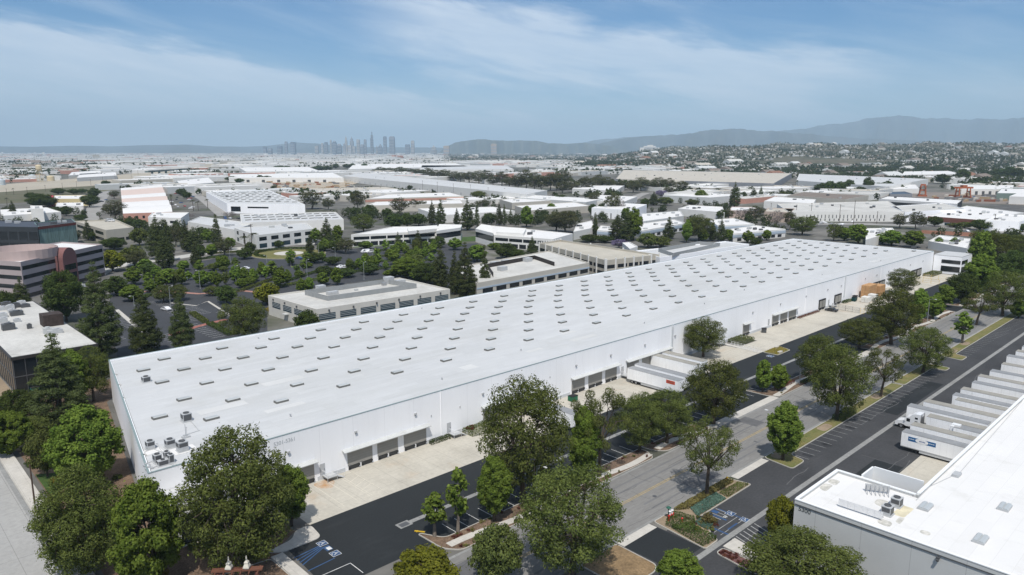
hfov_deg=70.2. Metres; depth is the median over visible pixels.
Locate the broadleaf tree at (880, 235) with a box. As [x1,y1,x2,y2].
[875,232,884,243]
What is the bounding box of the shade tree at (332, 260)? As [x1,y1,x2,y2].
[323,256,340,264]
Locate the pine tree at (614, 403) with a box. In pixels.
[570,387,632,474]
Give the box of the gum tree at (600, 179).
[590,174,605,184]
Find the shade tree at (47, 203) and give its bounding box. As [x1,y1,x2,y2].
[38,195,58,206]
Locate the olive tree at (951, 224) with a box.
[947,222,956,226]
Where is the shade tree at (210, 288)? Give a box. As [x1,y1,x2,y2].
[202,286,216,295]
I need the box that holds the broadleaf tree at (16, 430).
[0,409,34,455]
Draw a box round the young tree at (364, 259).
[361,256,368,263]
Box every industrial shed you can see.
[4,178,35,181]
[19,175,59,180]
[95,182,173,189]
[111,178,172,183]
[128,183,187,186]
[133,175,181,177]
[133,177,162,178]
[137,183,172,186]
[160,175,215,177]
[162,185,195,193]
[168,173,222,174]
[169,170,223,172]
[169,176,228,181]
[170,171,195,172]
[183,182,272,188]
[194,185,263,193]
[202,189,237,195]
[228,172,274,175]
[233,188,299,192]
[281,191,325,197]
[289,193,337,202]
[294,170,350,171]
[309,170,346,172]
[309,187,395,192]
[328,172,351,175]
[331,193,377,201]
[359,189,419,195]
[374,172,402,173]
[384,173,423,175]
[403,175,430,177]
[413,190,429,192]
[417,176,464,180]
[446,196,514,204]
[535,172,552,175]
[563,172,577,175]
[568,170,607,175]
[639,186,675,191]
[663,193,742,204]
[664,189,718,194]
[668,190,721,194]
[674,183,728,187]
[687,186,731,189]
[687,189,731,193]
[722,186,767,189]
[730,189,778,195]
[735,195,776,203]
[750,193,790,196]
[752,185,809,190]
[759,185,813,189]
[793,190,836,193]
[820,187,856,190]
[824,191,891,199]
[838,189,883,191]
[871,187,892,191]
[921,176,936,181]
[934,177,975,182]
[949,183,970,189]
[971,182,996,184]
[1000,182,1023,186]
[1008,193,1023,203]
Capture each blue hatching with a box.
[294,545,333,570]
[711,508,770,544]
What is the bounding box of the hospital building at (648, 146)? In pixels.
[639,145,658,150]
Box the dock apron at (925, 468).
[899,454,949,484]
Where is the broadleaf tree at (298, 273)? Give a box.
[294,270,303,275]
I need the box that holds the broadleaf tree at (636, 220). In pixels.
[624,206,642,240]
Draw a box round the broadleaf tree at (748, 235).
[742,230,753,242]
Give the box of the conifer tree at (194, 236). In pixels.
[183,227,203,250]
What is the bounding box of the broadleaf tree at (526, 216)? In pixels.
[520,206,533,226]
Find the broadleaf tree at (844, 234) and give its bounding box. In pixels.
[838,227,850,240]
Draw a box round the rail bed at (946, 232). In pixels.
[922,230,973,235]
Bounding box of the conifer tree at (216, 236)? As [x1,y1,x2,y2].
[210,214,222,248]
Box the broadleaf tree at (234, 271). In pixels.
[229,265,239,281]
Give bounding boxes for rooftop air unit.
[140,375,151,382]
[144,439,156,450]
[152,452,161,464]
[156,458,168,467]
[162,450,169,457]
[164,437,175,449]
[167,453,175,464]
[175,439,189,452]
[180,411,192,422]
[881,502,894,517]
[890,494,903,508]
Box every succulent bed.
[690,492,725,515]
[695,516,712,528]
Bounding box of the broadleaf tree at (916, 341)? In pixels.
[898,324,953,372]
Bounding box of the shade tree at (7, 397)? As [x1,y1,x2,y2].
[0,388,39,415]
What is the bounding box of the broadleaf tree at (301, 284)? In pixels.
[295,278,306,290]
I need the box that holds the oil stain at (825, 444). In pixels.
[802,371,945,456]
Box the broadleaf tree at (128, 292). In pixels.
[118,285,143,300]
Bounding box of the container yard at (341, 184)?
[244,181,355,187]
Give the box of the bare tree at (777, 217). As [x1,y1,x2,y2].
[768,210,784,224]
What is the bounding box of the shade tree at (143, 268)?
[138,262,157,274]
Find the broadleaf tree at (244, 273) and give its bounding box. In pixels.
[239,267,248,277]
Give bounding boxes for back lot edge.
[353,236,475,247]
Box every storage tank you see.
[0,179,5,184]
[46,175,54,180]
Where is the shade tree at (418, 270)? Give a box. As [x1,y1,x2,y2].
[410,262,436,282]
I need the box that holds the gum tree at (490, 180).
[485,176,499,184]
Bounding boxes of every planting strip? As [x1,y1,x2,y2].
[420,449,651,548]
[631,422,709,449]
[747,355,848,395]
[850,310,953,348]
[948,280,1009,305]
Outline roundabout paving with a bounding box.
[274,251,302,254]
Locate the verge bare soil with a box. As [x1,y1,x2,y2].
[771,342,969,458]
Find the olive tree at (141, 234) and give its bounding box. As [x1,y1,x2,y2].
[128,227,148,244]
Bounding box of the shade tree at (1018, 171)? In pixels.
[1010,167,1023,175]
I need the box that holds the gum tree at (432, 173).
[428,170,439,175]
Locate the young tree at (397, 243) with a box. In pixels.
[395,240,401,248]
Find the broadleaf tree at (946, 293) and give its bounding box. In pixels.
[935,284,957,305]
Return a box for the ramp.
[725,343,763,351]
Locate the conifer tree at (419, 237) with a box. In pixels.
[414,230,422,248]
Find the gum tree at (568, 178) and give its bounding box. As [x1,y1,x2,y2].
[560,170,572,186]
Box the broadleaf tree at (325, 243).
[317,240,329,250]
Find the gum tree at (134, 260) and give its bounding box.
[122,250,149,266]
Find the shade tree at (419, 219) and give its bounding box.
[414,213,426,225]
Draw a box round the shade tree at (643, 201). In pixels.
[640,198,649,203]
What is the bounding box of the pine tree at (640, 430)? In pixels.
[616,391,666,450]
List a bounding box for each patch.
[456,374,893,574]
[625,381,942,562]
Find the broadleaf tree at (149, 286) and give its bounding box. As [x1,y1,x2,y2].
[142,280,156,291]
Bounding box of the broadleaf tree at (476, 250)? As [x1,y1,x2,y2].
[468,244,487,260]
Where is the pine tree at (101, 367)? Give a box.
[76,345,110,401]
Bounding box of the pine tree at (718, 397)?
[680,358,750,424]
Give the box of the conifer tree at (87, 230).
[82,220,91,239]
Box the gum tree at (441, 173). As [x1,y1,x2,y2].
[439,169,450,175]
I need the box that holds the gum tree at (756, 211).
[745,206,765,218]
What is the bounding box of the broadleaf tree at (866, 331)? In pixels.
[837,317,885,347]
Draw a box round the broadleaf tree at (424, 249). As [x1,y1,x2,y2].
[422,247,427,256]
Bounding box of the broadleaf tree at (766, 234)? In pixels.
[761,230,771,239]
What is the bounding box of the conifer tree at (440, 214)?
[435,199,445,224]
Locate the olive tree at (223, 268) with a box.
[219,266,227,271]
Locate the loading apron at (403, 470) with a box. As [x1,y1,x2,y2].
[300,274,957,524]
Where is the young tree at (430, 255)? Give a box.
[427,252,433,262]
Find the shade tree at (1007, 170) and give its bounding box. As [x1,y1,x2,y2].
[998,167,1014,174]
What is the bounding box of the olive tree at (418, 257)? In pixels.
[405,254,424,261]
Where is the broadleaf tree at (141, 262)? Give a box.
[136,259,151,268]
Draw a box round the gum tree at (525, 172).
[518,169,534,187]
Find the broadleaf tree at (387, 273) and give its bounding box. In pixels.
[383,270,395,275]
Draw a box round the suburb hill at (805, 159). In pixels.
[582,142,1023,166]
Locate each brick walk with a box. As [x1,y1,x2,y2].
[144,290,254,293]
[169,319,227,334]
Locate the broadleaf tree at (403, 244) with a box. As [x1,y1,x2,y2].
[401,241,407,252]
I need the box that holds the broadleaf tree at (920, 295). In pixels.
[909,288,929,323]
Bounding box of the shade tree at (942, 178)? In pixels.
[933,174,951,183]
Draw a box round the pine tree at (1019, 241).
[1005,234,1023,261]
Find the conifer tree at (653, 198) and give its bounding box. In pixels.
[649,191,658,204]
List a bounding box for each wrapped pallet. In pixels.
[861,296,871,302]
[868,293,877,300]
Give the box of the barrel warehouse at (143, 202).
[121,185,171,221]
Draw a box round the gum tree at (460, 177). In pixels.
[454,172,465,181]
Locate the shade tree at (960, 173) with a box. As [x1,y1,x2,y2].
[954,169,970,176]
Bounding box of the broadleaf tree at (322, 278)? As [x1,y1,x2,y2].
[317,272,328,283]
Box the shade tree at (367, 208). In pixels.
[361,204,378,213]
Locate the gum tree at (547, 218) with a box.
[543,211,568,231]
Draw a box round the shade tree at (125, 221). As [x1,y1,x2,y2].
[119,218,133,224]
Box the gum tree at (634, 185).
[625,181,641,192]
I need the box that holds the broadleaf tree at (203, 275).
[192,270,209,286]
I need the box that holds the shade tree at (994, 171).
[991,168,999,174]
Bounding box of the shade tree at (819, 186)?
[813,183,826,189]
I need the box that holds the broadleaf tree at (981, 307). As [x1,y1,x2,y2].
[960,292,997,324]
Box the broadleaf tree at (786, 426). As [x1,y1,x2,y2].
[765,400,804,460]
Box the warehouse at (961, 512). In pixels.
[792,395,1023,574]
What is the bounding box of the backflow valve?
[666,506,673,520]
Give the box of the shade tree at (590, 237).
[580,234,599,241]
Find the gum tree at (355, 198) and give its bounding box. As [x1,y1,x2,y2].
[350,190,366,207]
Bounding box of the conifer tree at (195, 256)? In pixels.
[189,243,201,265]
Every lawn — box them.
[35,473,116,549]
[252,249,325,258]
[766,383,901,466]
[895,364,947,383]
[941,313,1015,359]
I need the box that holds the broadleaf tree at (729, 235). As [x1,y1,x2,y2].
[725,229,733,241]
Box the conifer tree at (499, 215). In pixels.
[495,202,503,224]
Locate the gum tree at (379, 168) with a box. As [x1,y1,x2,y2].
[372,167,386,171]
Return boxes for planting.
[0,379,294,574]
[655,480,749,546]
[719,549,748,568]
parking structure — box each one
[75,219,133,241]
[538,239,660,273]
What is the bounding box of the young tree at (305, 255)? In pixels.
[301,251,310,261]
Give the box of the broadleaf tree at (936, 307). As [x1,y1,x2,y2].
[927,294,946,318]
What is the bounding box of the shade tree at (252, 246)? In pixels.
[245,242,256,251]
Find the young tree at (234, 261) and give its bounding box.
[231,257,238,263]
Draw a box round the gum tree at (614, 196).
[602,191,620,206]
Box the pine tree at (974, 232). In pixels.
[969,229,982,239]
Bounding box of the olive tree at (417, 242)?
[411,238,420,248]
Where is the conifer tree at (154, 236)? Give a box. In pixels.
[144,215,167,256]
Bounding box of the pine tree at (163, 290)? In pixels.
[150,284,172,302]
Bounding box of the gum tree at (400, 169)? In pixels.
[391,167,406,171]
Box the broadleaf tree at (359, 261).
[355,258,362,268]
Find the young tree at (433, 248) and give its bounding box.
[427,244,436,258]
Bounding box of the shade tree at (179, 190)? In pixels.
[175,188,186,194]
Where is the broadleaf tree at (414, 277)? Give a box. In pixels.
[409,272,418,279]
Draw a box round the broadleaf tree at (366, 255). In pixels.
[361,253,369,261]
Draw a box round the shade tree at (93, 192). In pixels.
[87,188,100,195]
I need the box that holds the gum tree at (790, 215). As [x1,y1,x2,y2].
[782,211,797,229]
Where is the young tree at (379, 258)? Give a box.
[376,253,382,265]
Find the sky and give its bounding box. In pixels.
[0,0,1023,147]
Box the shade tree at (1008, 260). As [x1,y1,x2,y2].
[995,249,1023,275]
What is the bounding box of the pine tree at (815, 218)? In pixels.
[805,216,819,222]
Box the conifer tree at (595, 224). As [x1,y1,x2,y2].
[592,213,597,234]
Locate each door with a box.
[301,464,314,483]
[319,463,324,474]
[347,446,372,469]
[377,437,398,459]
[404,428,426,450]
[447,422,450,432]
[483,408,495,422]
[572,377,584,393]
[588,372,602,387]
[605,367,616,382]
[627,360,638,367]
[642,356,650,364]
[742,324,749,334]
[772,315,778,325]
[780,312,787,323]
[789,309,795,319]
[818,298,825,309]
[834,293,841,304]
[916,268,921,276]
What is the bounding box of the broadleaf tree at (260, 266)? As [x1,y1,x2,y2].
[257,262,264,276]
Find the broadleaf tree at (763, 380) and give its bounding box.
[755,359,773,391]
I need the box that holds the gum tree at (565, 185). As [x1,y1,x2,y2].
[555,181,570,192]
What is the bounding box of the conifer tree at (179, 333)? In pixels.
[167,291,194,347]
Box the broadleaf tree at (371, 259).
[367,256,374,265]
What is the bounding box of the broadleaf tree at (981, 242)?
[966,230,996,262]
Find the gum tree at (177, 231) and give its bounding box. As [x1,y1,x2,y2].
[170,224,181,246]
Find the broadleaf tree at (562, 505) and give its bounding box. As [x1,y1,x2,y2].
[512,460,626,574]
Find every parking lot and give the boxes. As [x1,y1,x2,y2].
[109,243,477,357]
[289,279,1003,574]
[594,315,1023,574]
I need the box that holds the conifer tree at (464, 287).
[450,242,477,296]
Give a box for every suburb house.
[4,174,44,176]
[875,171,905,175]
[974,173,991,176]
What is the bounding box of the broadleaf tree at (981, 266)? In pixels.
[962,253,1002,292]
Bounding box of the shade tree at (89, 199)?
[80,194,100,206]
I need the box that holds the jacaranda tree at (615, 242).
[611,239,627,248]
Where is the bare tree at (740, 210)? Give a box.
[735,209,746,217]
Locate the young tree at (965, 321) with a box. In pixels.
[950,311,974,342]
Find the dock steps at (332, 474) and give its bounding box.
[322,470,344,480]
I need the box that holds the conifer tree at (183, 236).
[179,220,190,251]
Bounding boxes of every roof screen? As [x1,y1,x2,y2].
[838,498,882,519]
[865,483,889,496]
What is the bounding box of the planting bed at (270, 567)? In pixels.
[224,560,287,574]
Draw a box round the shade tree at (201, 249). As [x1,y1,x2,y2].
[192,245,205,255]
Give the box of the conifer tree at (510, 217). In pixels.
[507,210,512,223]
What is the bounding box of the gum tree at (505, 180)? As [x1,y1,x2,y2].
[500,177,515,186]
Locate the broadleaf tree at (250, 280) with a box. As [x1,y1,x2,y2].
[243,276,255,284]
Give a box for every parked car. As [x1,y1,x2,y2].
[161,306,170,310]
[825,307,837,311]
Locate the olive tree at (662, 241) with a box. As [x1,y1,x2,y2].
[654,236,671,246]
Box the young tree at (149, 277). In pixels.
[142,272,153,282]
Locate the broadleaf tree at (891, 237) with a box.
[880,230,902,245]
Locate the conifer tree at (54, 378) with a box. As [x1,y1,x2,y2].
[24,332,90,424]
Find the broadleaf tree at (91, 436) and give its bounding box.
[39,403,125,478]
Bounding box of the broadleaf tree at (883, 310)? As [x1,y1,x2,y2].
[864,287,925,344]
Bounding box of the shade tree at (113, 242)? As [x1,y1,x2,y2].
[99,237,127,249]
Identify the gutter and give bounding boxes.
[0,462,68,574]
[116,309,146,331]
[174,301,228,313]
[396,310,909,528]
[449,299,1010,574]
[697,332,1023,559]
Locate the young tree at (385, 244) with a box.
[382,239,391,250]
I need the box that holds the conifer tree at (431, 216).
[427,200,436,224]
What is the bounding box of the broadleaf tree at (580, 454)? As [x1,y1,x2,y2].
[568,404,602,469]
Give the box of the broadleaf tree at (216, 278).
[210,270,221,286]
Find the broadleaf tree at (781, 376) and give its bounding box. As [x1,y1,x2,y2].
[771,364,791,390]
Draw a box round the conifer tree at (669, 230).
[661,217,675,237]
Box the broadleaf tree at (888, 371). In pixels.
[862,347,906,396]
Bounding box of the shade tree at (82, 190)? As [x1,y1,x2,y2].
[78,189,86,192]
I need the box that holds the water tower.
[35,165,43,181]
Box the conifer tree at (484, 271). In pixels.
[479,245,490,277]
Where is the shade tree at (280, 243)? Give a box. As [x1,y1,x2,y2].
[274,240,283,246]
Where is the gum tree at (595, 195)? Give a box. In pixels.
[587,191,600,198]
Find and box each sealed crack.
[459,301,1000,574]
[726,320,1017,532]
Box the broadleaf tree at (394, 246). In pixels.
[389,244,399,255]
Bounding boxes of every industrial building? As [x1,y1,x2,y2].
[0,207,61,220]
[30,206,44,221]
[54,195,87,205]
[56,202,83,212]
[68,171,100,178]
[77,172,116,181]
[148,212,189,226]
[176,177,214,183]
[188,216,249,238]
[206,190,304,213]
[229,173,343,181]
[234,223,313,248]
[239,167,315,172]
[240,212,343,230]
[341,173,546,196]
[348,163,466,169]
[364,200,463,211]
[365,192,463,204]
[418,207,514,222]
[420,165,513,172]
[499,198,550,208]
[515,195,602,205]
[515,202,589,215]
[572,185,624,194]
[573,220,594,239]
[588,195,636,205]
[591,202,646,219]
[615,170,791,186]
[642,211,683,222]
[678,205,724,218]
[729,207,754,218]
[764,197,815,208]
[764,208,794,222]
[777,201,903,221]
[787,192,868,202]
[796,174,927,188]
[865,227,893,245]
[879,196,961,206]
[889,191,911,196]
[890,203,964,221]
[893,185,918,192]
[903,171,955,176]
[927,206,1023,227]
[928,235,969,252]
[961,185,1013,194]
[984,214,1023,231]
[996,189,1023,199]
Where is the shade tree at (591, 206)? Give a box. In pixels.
[588,203,597,213]
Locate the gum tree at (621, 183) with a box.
[616,181,627,187]
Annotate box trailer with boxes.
[522,401,574,427]
[627,366,683,392]
[635,362,689,387]
[651,353,699,373]
[659,351,707,371]
[900,428,968,460]
[906,403,991,426]
[910,422,976,443]
[923,399,1000,423]
[926,413,987,429]
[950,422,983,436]
[952,392,1012,407]
[954,397,1007,414]
[960,387,1018,403]
[971,380,1023,397]
[977,374,1023,389]
[989,369,1023,381]
[1001,362,1023,374]
[1006,354,1023,364]
[1015,349,1023,356]
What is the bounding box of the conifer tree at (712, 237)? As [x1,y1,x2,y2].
[709,220,716,240]
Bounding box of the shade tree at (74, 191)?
[66,188,79,193]
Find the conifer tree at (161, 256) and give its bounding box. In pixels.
[154,233,170,267]
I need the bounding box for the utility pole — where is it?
[29,464,35,509]
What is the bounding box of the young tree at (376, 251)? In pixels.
[373,248,380,254]
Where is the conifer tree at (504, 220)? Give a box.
[502,205,507,224]
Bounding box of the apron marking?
[316,473,383,505]
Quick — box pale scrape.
[728,326,1023,549]
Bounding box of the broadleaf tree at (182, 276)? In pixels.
[174,268,187,283]
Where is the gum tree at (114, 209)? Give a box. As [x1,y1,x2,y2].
[100,200,128,217]
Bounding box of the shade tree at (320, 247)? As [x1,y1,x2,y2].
[316,244,324,250]
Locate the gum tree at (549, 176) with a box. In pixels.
[544,173,559,190]
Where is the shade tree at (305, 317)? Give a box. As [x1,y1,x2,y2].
[293,309,319,325]
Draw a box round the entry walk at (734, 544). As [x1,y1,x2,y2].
[723,538,757,558]
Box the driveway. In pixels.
[701,305,962,424]
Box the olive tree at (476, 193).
[470,191,485,196]
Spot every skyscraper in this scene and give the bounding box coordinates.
[277,146,282,153]
[284,141,287,153]
[290,142,296,153]
[315,146,318,153]
[321,143,323,153]
[324,142,327,153]
[332,141,336,153]
[337,144,341,153]
[345,137,347,153]
[348,145,351,153]
[350,136,353,153]
[356,139,360,153]
[360,144,363,153]
[364,139,366,153]
[371,132,373,153]
[378,144,382,153]
[383,136,386,153]
[389,136,394,153]
[405,144,409,153]
[411,141,414,153]
[430,145,436,153]
[443,146,449,154]
[491,144,496,154]
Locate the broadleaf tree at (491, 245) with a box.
[487,242,499,249]
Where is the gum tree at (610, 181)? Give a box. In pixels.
[601,177,615,185]
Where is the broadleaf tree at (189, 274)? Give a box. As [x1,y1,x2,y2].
[184,271,192,279]
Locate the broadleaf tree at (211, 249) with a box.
[205,244,217,255]
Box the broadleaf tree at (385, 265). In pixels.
[382,261,388,268]
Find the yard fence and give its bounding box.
[832,303,859,312]
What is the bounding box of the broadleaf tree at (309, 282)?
[306,277,314,289]
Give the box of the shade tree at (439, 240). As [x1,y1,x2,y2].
[430,236,445,246]
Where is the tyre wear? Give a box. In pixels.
[519,310,1004,574]
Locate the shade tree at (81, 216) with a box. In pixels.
[73,214,87,218]
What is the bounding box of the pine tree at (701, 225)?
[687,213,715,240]
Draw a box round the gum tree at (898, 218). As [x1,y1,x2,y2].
[891,213,907,227]
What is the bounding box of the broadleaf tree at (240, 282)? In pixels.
[234,278,248,287]
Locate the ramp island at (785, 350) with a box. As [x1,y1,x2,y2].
[765,347,788,354]
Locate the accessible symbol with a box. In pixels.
[330,550,340,556]
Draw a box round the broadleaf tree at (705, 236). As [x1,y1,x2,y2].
[697,230,710,241]
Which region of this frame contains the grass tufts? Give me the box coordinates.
[674,477,733,509]
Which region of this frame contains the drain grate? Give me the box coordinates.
[398,522,409,526]
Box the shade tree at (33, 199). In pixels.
[24,193,53,205]
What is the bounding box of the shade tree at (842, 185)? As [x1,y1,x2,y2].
[831,181,846,188]
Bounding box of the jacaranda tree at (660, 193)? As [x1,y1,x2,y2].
[655,190,666,195]
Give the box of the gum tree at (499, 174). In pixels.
[495,171,509,185]
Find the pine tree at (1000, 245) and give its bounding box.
[990,233,1018,260]
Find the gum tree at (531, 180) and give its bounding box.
[526,172,543,188]
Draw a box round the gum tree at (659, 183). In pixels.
[650,177,667,186]
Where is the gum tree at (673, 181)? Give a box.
[663,178,676,185]
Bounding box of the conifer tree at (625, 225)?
[618,212,635,240]
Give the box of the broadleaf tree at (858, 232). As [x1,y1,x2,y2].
[849,224,868,243]
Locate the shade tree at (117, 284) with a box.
[99,276,128,295]
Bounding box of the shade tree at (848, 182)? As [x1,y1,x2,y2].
[844,179,854,186]
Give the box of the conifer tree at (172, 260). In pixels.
[164,237,174,266]
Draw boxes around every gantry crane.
[917,184,926,196]
[954,185,973,197]
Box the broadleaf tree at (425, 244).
[422,241,429,248]
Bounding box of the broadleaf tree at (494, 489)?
[474,454,513,520]
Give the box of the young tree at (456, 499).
[445,466,469,532]
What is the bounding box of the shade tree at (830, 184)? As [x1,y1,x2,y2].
[824,181,838,188]
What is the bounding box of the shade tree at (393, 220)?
[383,213,405,226]
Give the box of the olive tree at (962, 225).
[956,222,971,227]
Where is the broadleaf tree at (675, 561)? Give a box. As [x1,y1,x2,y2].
[654,548,705,574]
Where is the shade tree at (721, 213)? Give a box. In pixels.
[716,209,727,217]
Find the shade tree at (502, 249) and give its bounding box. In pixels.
[494,242,516,257]
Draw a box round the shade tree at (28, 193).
[24,192,37,197]
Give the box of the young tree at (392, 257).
[388,250,399,261]
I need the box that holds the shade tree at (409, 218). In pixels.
[402,212,414,225]
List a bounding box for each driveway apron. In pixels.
[617,359,934,546]
[711,349,873,427]
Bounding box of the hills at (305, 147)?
[0,142,442,152]
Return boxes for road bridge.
[145,168,187,173]
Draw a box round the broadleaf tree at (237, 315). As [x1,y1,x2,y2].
[216,295,268,335]
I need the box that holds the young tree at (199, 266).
[193,259,204,270]
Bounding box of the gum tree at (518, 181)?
[508,174,525,186]
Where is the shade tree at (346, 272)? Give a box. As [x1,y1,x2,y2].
[341,268,355,276]
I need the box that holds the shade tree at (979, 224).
[967,219,993,229]
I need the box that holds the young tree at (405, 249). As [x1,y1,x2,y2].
[402,245,410,253]
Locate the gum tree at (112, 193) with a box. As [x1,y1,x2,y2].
[107,190,119,198]
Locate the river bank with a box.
[0,183,111,203]
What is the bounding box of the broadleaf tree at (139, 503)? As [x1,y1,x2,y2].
[105,472,186,574]
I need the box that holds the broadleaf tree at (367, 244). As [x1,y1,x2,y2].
[361,241,372,248]
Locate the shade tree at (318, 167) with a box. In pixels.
[312,165,325,169]
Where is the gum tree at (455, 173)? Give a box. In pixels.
[446,171,460,180]
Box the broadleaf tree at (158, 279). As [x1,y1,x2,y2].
[154,272,165,285]
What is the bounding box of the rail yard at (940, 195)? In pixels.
[912,192,1023,204]
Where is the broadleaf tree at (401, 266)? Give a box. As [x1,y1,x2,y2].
[389,256,419,278]
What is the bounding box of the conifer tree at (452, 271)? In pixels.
[447,250,459,294]
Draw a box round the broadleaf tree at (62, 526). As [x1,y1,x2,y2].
[23,459,122,574]
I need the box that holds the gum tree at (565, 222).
[548,210,579,232]
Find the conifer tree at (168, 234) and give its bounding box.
[161,220,175,255]
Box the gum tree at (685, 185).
[673,181,688,189]
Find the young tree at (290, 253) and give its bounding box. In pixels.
[284,249,295,265]
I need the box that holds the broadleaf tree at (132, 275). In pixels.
[123,266,142,284]
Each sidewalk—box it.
[0,453,94,574]
[446,453,652,546]
[654,426,713,448]
[774,357,854,395]
[870,311,952,348]
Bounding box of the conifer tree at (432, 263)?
[427,257,439,281]
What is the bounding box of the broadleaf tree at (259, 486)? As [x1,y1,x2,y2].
[172,421,300,574]
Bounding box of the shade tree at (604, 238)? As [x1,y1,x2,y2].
[596,235,614,242]
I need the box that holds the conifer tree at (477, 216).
[474,201,479,226]
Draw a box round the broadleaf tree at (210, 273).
[207,271,212,283]
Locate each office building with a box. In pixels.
[0,220,39,245]
[0,242,105,297]
[0,300,98,392]
[34,219,77,243]
[268,276,449,322]
[351,224,461,246]
[460,251,588,294]
[476,224,572,250]
[597,226,615,236]
[635,219,683,237]
[709,218,754,231]
[731,225,785,241]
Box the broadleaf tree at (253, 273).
[249,268,257,278]
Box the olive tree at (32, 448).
[20,426,53,476]
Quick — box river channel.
[0,160,255,191]
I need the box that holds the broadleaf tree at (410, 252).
[405,249,413,256]
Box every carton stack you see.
[860,283,876,297]
[876,283,885,295]
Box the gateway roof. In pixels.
[211,556,263,574]
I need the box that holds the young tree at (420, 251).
[414,248,424,257]
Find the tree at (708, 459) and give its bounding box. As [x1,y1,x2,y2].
[679,414,742,496]
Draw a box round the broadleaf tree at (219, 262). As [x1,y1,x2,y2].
[214,256,223,270]
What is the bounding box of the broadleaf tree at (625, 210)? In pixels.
[621,208,629,215]
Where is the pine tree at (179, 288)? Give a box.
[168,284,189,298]
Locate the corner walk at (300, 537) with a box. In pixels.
[269,526,319,574]
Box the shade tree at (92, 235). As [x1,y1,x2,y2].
[88,231,95,238]
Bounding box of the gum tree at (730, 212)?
[724,208,733,217]
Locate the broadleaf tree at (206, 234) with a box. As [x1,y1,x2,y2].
[200,229,212,242]
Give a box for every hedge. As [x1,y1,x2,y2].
[134,293,151,300]
[189,311,208,322]
[202,255,224,258]
[206,321,234,335]
[216,248,266,253]
[238,277,272,291]
[277,277,317,286]
[291,270,314,280]
[429,434,450,444]
[462,420,491,436]
[666,510,694,531]
[672,522,716,545]
[720,481,747,496]
[728,334,754,344]
[766,346,786,353]
[797,310,819,318]
[832,407,856,420]
[923,270,941,276]
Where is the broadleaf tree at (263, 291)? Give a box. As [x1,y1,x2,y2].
[252,282,279,304]
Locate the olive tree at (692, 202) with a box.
[685,199,698,204]
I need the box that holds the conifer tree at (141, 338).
[127,289,164,353]
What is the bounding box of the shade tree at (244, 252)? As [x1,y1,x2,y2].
[235,247,252,258]
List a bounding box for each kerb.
[0,459,71,574]
[225,559,289,574]
[419,449,652,549]
[581,544,655,574]
[629,422,712,450]
[654,478,750,548]
[717,548,756,573]
[746,359,857,396]
[765,383,902,467]
[847,310,954,349]
[893,364,949,384]
[940,313,1017,359]
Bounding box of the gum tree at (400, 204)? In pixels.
[388,197,409,214]
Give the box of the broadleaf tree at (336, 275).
[330,267,342,284]
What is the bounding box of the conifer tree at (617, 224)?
[608,215,625,238]
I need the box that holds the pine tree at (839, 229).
[827,223,842,240]
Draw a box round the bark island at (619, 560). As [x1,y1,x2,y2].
[583,545,654,574]
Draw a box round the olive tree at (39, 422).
[27,415,52,435]
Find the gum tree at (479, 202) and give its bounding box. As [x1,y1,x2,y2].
[474,200,491,205]
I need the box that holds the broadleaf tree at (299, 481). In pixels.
[272,463,311,526]
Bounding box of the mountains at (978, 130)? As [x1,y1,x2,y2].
[583,115,1023,143]
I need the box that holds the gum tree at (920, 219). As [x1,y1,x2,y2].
[907,211,926,228]
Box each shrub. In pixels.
[111,474,122,478]
[187,540,197,549]
[701,512,718,523]
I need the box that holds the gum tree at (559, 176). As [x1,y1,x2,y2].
[551,171,565,190]
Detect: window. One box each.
[0,231,7,239]
[0,265,20,270]
[0,274,21,279]
[0,283,22,287]
[9,232,17,239]
[19,232,27,239]
[22,249,102,269]
[23,256,102,279]
[24,264,103,288]
[29,232,37,239]
[29,272,104,296]
[231,206,240,211]
[259,236,266,240]
[260,243,266,247]
[272,302,280,309]
[283,305,291,312]
[319,312,335,320]
[340,309,355,316]
[354,236,368,239]
[361,306,375,313]
[371,236,385,238]
[380,303,394,310]
[387,235,402,237]
[399,300,413,307]
[404,234,417,237]
[417,297,430,304]
[420,233,434,236]
[435,294,447,301]
[483,287,492,292]
[495,237,507,240]
[496,284,505,290]
[509,238,521,242]
[510,282,518,287]
[523,279,531,284]
[535,277,543,282]
[547,275,554,279]
[558,273,566,277]
[569,271,576,275]
[580,269,587,273]
[593,262,603,267]
[621,179,684,183]
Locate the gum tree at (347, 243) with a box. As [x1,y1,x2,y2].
[335,237,355,252]
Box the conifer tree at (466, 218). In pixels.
[460,198,474,229]
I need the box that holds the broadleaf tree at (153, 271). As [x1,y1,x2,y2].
[148,265,160,275]
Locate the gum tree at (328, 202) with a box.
[322,197,335,209]
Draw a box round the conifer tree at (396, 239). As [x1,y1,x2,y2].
[394,233,401,249]
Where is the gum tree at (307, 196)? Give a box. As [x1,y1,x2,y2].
[298,191,324,208]
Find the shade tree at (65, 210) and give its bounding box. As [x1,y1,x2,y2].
[59,205,73,215]
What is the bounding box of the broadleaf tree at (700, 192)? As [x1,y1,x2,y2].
[695,190,706,195]
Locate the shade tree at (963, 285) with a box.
[945,272,981,302]
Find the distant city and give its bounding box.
[0,142,1023,175]
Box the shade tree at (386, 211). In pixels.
[382,208,392,216]
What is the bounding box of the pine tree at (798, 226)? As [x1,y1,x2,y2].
[788,216,817,234]
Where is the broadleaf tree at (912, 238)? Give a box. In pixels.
[901,230,925,245]
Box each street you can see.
[0,471,61,574]
[85,191,111,219]
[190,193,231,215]
[450,283,1022,574]
[633,192,667,199]
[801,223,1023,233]
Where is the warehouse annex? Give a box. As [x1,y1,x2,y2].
[636,241,748,262]
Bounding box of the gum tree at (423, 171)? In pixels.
[419,167,434,174]
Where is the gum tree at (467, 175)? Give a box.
[463,171,474,182]
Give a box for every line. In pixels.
[105,301,222,337]
[324,323,897,574]
[522,306,994,557]
[709,322,1016,541]

